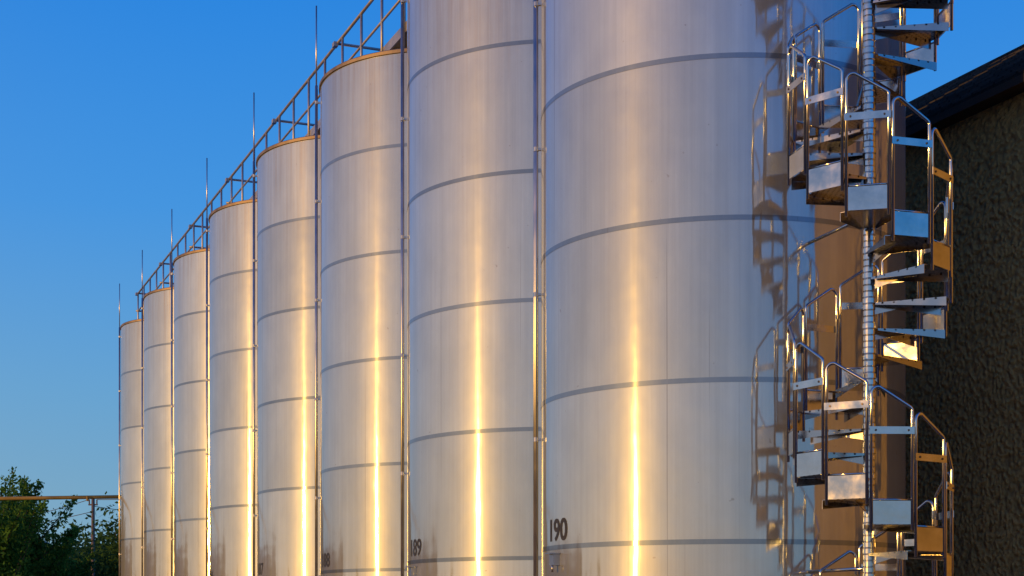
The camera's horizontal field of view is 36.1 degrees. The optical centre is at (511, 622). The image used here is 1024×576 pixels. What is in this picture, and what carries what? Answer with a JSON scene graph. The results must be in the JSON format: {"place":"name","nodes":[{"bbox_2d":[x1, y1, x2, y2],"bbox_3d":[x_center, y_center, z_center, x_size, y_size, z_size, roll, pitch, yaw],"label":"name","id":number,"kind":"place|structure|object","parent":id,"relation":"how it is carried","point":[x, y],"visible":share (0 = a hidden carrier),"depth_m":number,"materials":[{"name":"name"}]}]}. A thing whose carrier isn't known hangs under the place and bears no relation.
{"place":"outdoors","nodes":[
{"label":"outdoors","id":0,"kind":"place"},
{"bbox_2d":[0,486,47,575],"bbox_3d":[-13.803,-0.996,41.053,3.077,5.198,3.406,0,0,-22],"label":"green tree","id":1,"kind":"object","parent":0,"point":[13,518],"visible":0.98,"depth_m":40.63,"materials":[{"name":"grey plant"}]},
{"bbox_2d":[0,466,82,575],"bbox_3d":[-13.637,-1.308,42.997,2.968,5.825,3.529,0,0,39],"label":"green tree","id":2,"kind":"object","parent":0,"point":[65,542],"visible":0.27,"depth_m":43.08,"materials":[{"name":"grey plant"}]},
{"bbox_2d":[35,544,95,575],"bbox_3d":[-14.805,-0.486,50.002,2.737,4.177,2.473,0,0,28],"label":"green tree","id":3,"kind":"object","parent":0,"point":[78,569],"visible":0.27,"depth_m":50.02,"materials":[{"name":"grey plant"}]},
{"bbox_2d":[34,508,102,575],"bbox_3d":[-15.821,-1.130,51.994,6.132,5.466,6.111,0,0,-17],"label":"green tree","id":4,"kind":"object","parent":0,"point":[76,556],"visible":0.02,"depth_m":51.86,"materials":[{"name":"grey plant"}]},
{"bbox_2d":[42,499,115,575],"bbox_3d":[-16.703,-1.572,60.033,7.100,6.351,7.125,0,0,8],"label":"green tree","id":5,"kind":"object","parent":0,"point":[87,549],"visible":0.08,"depth_m":60.07,"materials":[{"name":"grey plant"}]},
{"bbox_2d":[41,491,120,575],"bbox_3d":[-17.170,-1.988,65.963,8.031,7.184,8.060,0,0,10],"label":"green tree","id":6,"kind":"object","parent":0,"point":[84,526],"visible":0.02,"depth_m":64.82,"materials":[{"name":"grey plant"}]},
{"bbox_2d":[47,499,118,575],"bbox_3d":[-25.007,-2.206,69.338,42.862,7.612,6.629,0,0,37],"label":"utility pole","id":7,"kind":"object","parent":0,"point":[93,504],"visible":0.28,"depth_m":57.96,"materials":[{"name":"metal"}]},
{"bbox_2d":[0,495,120,500],"bbox_3d":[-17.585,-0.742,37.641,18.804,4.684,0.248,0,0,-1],"label":"overhead pipeline","id":8,"kind":"object","parent":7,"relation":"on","point":[87,497],"visible":0.76,"depth_m":37.68,"materials":[{"name":"yellow paint"}]},
{"bbox_2d":[75,501,120,575],"bbox_3d":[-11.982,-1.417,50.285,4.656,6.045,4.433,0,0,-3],"label":"green tree","id":9,"kind":"object","parent":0,"point":[110,567],"visible":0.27,"depth_m":49.82,"materials":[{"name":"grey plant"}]},
{"bbox_2d":[80,507,120,574],"bbox_3d":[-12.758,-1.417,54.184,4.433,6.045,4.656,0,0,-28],"label":"green tree","id":10,"kind":"object","parent":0,"point":[93,521],"visible":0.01,"depth_m":53.48,"materials":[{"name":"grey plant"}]},
{"bbox_2d":[0,0,1023,546],"label":"sky","id":11,"kind":"structure","parent":0,"point":[112,112],"materials":[{"name":"blue"}]},
{"label":"pavement","id":12,"kind":"structure","parent":0,"visible":0},
{"bbox_2d":[119,283,143,575],"bbox_3d":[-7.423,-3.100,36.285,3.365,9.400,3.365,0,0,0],"label":"storage tank","id":13,"kind":"object","parent":12,"relation":"on","point":[130,445],"visible":0.28,"depth_m":35.20,"materials":[{"name":"metal"}]},
{"bbox_2d":[141,250,173,575],"bbox_3d":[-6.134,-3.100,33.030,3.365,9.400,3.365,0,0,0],"label":"storage tank","id":14,"kind":"object","parent":12,"relation":"on","point":[157,432],"visible":0.32,"depth_m":31.88,"materials":[{"name":"metal"}]},
{"bbox_2d":[135,0,406,318],"bbox_3d":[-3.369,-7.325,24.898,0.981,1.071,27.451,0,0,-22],"label":"catwalk","id":15,"kind":"object","parent":14,"relation":"on","point":[394,42],"visible":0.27,"depth_m":23.48,"materials":[{"name":"metal"}]},
{"bbox_2d":[171,209,208,575],"bbox_3d":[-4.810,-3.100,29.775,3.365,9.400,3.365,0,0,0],"label":"storage tank","id":16,"kind":"object","parent":12,"relation":"on","point":[189,406],"visible":0.35,"depth_m":28.64,"materials":[{"name":"metal"}]},
{"bbox_2d":[206,158,256,575],"bbox_3d":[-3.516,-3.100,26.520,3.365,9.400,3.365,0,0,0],"label":"storage tank","id":17,"kind":"object","parent":12,"relation":"on","point":[230,379],"visible":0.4,"depth_m":25.32,"materials":[{"name":"metal"}]},
{"bbox_2d":[252,92,319,575],"bbox_3d":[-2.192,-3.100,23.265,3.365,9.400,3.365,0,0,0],"label":"storage tank","id":18,"kind":"object","parent":12,"relation":"on","point":[285,345],"visible":0.39,"depth_m":22.04,"materials":[{"name":"metal"}]},
{"bbox_2d":[315,6,406,575],"bbox_3d":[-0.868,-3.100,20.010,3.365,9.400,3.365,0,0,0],"label":"storage tank","id":19,"kind":"object","parent":12,"relation":"on","point":[360,316],"visible":0.39,"depth_m":18.76,"materials":[{"name":"metal"}]},
{"bbox_2d":[400,0,540,575],"bbox_3d":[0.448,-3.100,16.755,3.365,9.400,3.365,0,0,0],"label":"storage tank","id":20,"kind":"object","parent":12,"relation":"on","point":[469,238],"visible":0.59,"depth_m":15.46,"materials":[{"name":"metal"}]},
{"bbox_2d":[533,0,905,575],"bbox_3d":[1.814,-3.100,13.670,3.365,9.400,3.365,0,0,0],"label":"storage tank","id":21,"kind":"object","parent":12,"relation":"on","point":[688,271],"visible":0.85,"depth_m":12.26,"materials":[{"name":"metal"}]},
{"bbox_2d":[786,0,953,575],"bbox_3d":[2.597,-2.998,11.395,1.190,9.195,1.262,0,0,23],"label":"spiral staircase","id":22,"kind":"structure","parent":12,"relation":"on","point":[865,197],"depth_m":11.30,"materials":[{"name":"metal"}]},
{"bbox_2d":[906,44,1023,575],"bbox_3d":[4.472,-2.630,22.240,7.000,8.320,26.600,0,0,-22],"label":"stucco building","id":23,"kind":"structure","parent":12,"relation":"on","point":[965,390],"depth_m":14.17,"materials":[{"name":"paint"}]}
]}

